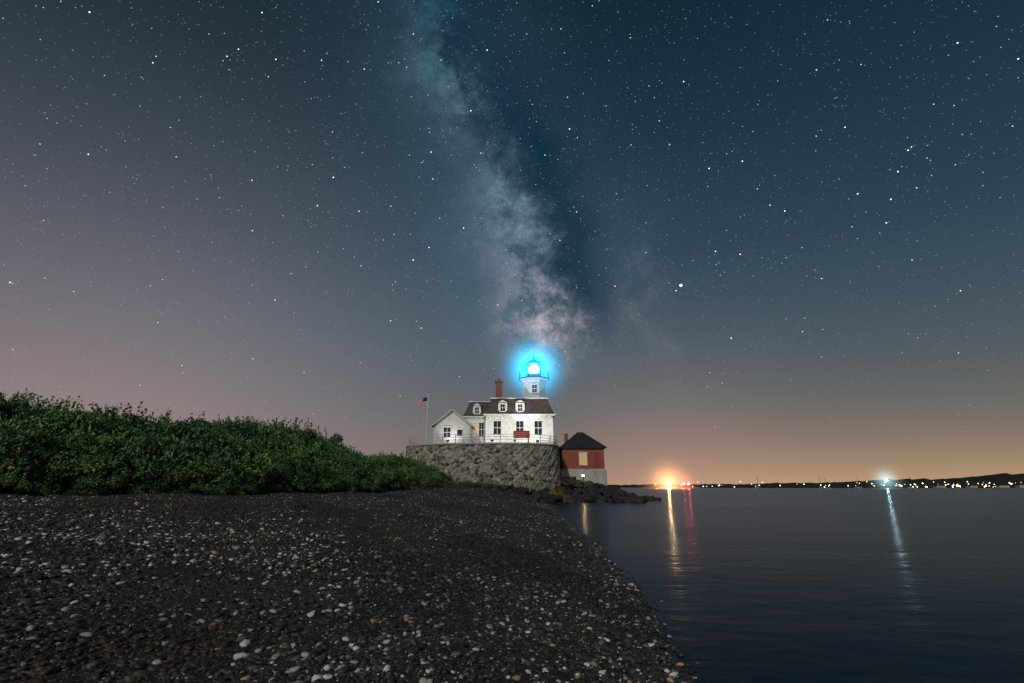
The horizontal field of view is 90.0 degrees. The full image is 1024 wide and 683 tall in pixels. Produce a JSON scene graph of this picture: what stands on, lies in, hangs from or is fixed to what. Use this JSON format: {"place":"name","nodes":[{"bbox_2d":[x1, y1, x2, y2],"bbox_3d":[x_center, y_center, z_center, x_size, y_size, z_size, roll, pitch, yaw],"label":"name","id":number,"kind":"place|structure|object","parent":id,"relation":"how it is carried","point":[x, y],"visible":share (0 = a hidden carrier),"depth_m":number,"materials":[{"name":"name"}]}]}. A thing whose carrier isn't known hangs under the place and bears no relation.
{"place":"outdoors","nodes":[
{"label":"outdoors","id":0,"kind":"place"},
{"bbox_2d":[0,485,692,682],"bbox_3d":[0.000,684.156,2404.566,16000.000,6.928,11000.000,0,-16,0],"label":"beach","id":1,"kind":"structure","parent":0,"point":[565,675],"depth_m":5.12,"materials":[{"name":"grey gravel"}]},
{"bbox_2d":[1,491,466,537],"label":"seaweed wrack","id":2,"kind":"object","parent":1,"relation":"on","point":[200,504],"visible":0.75,"depth_m":11.66,"materials":[{"name":"plant"}]},
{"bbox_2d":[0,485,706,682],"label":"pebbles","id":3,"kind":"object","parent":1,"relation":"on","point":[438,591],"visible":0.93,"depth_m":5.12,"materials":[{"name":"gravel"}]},
{"bbox_2d":[405,443,561,491],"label":"stone seawall","id":4,"kind":"object","parent":1,"relation":"on","point":[534,466],"visible":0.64,"depth_m":55.48,"materials":[{"name":"grey stone"}]},
{"bbox_2d":[408,434,556,444],"bbox_3d":[-3.842,14.307,69.085,18.662,0.980,27.362,0,-16,0],"label":"railing","id":5,"kind":"object","parent":4,"relation":"on","point":[484,439],"visible":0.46,"depth_m":56.67,"materials":[{"name":"grey metal"}]},
{"bbox_2d":[513,431,529,442],"bbox_3d":[1.050,10.461,56.086,1.800,1.350,0.142,0,-16,0],"label":"red sign","id":6,"kind":"object","parent":4,"relation":"on","point":[522,434],"visible":1,"depth_m":56.10,"materials":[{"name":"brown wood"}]},
{"bbox_2d":[503,476,661,503],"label":"shore rocks","id":7,"kind":"object","parent":1,"relation":"on","point":[572,490],"visible":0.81,"depth_m":53.77,"materials":[{"name":"grey stone"}]},
{"bbox_2d":[561,470,606,484],"bbox_3d":[8.975,18.419,65.978,5.650,3.450,5.400,0,-16,0],"label":"foundation","id":8,"kind":"object","parent":1,"relation":"on","point":[598,476],"visible":0.34,"depth_m":63.67,"materials":[{"name":"concrete"}]},
{"bbox_2d":[559,448,604,468],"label":"walls","id":9,"kind":"structure","parent":8,"relation":"on","point":[569,458],"depth_m":64.46,"materials":[{"name":"red brick"}]},
{"bbox_2d":[559,447,605,450],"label":"cornice","id":10,"kind":"structure","parent":9,"relation":"attached to","point":[560,448],"depth_m":64.56,"materials":[{"name":"stone"}]},
{"bbox_2d":[559,432,606,447],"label":"hip roof","id":11,"kind":"structure","parent":9,"relation":"on","point":[579,439],"depth_m":65.38,"materials":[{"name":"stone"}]},
{"bbox_2d":[564,434,567,442],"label":"chimney","id":12,"kind":"object","parent":11,"relation":"on","point":[565,437],"visible":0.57,"depth_m":66.58,"materials":[{"name":"red brick"}]},
{"bbox_2d":[580,453,586,464],"bbox_3d":[8.950,14.774,64.403,0.850,1.400,0.016,0,-16,0],"label":"window glass","id":13,"kind":"object","parent":9,"relation":"attached to","point":[583,458],"visible":1,"depth_m":64.38,"materials":[{"name":"yellow glass"}]},
{"bbox_2d":[594,452,599,468],"bbox_3d":[10.650,14.963,64.334,0.700,2.000,0.047,0,-16,0],"label":"door","id":14,"kind":"structure","parent":9,"relation":"attached to","point":[596,461],"depth_m":64.28,"materials":[{"name":"red wood"}]},
{"bbox_2d":[561,469,605,469],"bbox_3d":[8.975,16.688,66.470,5.430,0.150,5.180,0,-16,0],"label":"water table","id":15,"kind":"object","parent":8,"relation":"on","point":[583,469],"visible":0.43,"depth_m":63.98,"materials":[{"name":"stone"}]},
{"bbox_2d":[0,0,1023,484],"label":"sky","id":16,"kind":"structure","parent":0,"point":[734,241],"materials":[{"name":"blue"}]},
{"bbox_2d":[549,488,1023,682],"bbox_3d":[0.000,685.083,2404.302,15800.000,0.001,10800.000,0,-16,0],"label":"sea","id":17,"kind":"structure","parent":0,"point":[839,585],"depth_m":8.83,"materials":[{"name":"liquid"}]},
{"bbox_2d":[643,487,700,488],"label":"pier","id":18,"kind":"structure","parent":17,"relation":"in","point":[671,487],"depth_m":434.19,"materials":[{"name":"brown wood"}]},
{"bbox_2d":[617,473,1023,487],"bbox_3d":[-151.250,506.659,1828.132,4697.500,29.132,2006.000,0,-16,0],"label":"distant shoreline","id":19,"kind":"structure","parent":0,"point":[990,481],"depth_m":876.90,"materials":[{"name":"black"}]},
{"bbox_2d":[692,481,1009,486],"bbox_3d":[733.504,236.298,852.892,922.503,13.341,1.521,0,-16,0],"label":"town lights","id":20,"kind":"object","parent":19,"relation":"on","point":[895,485],"visible":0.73,"depth_m":851.85},
{"bbox_2d":[995,485,1009,487],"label":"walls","id":21,"kind":"structure","parent":19,"relation":"on","point":[999,486],"depth_m":831.73,"materials":[{"name":"grey"}]},
{"label":"lawn","id":22,"kind":"structure","parent":0,"visible":0},
{"bbox_2d":[417,392,428,443],"bbox_3d":[-10.390,8.983,59.408,1.480,6.410,0.400,0,-16,0],"label":"flagpole","id":23,"kind":"object","parent":22,"relation":"on","point":[422,401],"visible":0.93,"depth_m":59.86,"materials":[{"name":"metal"}]},
{"bbox_2d":[431,408,474,442],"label":"white shed","id":24,"kind":"structure","parent":22,"relation":"on","point":[452,421],"depth_m":59.47,"materials":[{"name":"wood"}]},
{"bbox_2d":[443,428,450,436],"bbox_3d":[-7.525,10.537,59.370,0.800,1.100,0.016,0,-16,0],"label":"window glass","id":25,"kind":"structure","parent":24,"relation":"in","point":[445,429],"depth_m":59.39,"materials":[{"name":"black glass"}]},
{"bbox_2d":[456,428,463,442],"bbox_3d":[-6.050,10.989,59.225,0.850,1.950,0.045,0,-16,0],"label":"door","id":26,"kind":"structure","parent":24,"relation":"in","point":[459,439],"depth_m":59.18,"materials":[{"name":"white wood"}]},
{"bbox_2d":[463,352,555,443],"bbox_3d":[2.770,4.352,66.962,18.160,19.650,18.000,0,-16,0],"label":"lighthouse","id":27,"kind":"object","parent":22,"relation":"on","point":[531,411],"visible":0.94,"depth_m":63.20,"materials":[{"name":"paint"}]},
{"bbox_2d":[471,423,476,435],"bbox_3d":[-4.900,11.086,64.412,0.850,1.700,0.016,0,-16,0],"label":"window glass","id":28,"kind":"structure","parent":27,"relation":"in","point":[474,424],"depth_m":64.47,"materials":[{"name":"yellow glass"}]},
{"bbox_2d":[479,423,483,435],"bbox_3d":[-3.850,11.086,64.412,0.600,1.700,0.016,0,-16,0],"label":"window glass","id":29,"kind":"structure","parent":27,"relation":"in","point":[480,434],"depth_m":64.38,"materials":[{"name":"black glass"}]},
{"bbox_2d":[493,421,500,434],"bbox_3d":[-1.800,10.539,62.488,0.900,1.650,0.016,0,-16,0],"label":"window glass","id":30,"kind":"structure","parent":27,"relation":"in","point":[497,424],"depth_m":62.47,"materials":[{"name":"black glass"}]},
{"bbox_2d":[516,421,522,430],"bbox_3d":[0.950,10.539,62.488,0.900,1.650,0.016,0,-16,0],"label":"window glass","id":31,"kind":"structure","parent":27,"relation":"in","point":[519,424],"depth_m":62.54,"materials":[{"name":"black glass"}]},
{"bbox_2d":[534,421,541,434],"bbox_3d":[3.200,10.539,62.488,0.900,1.650,0.016,0,-16,0],"label":"window glass","id":32,"kind":"structure","parent":27,"relation":"in","point":[538,424],"depth_m":62.49,"materials":[{"name":"glass"}]}
]}

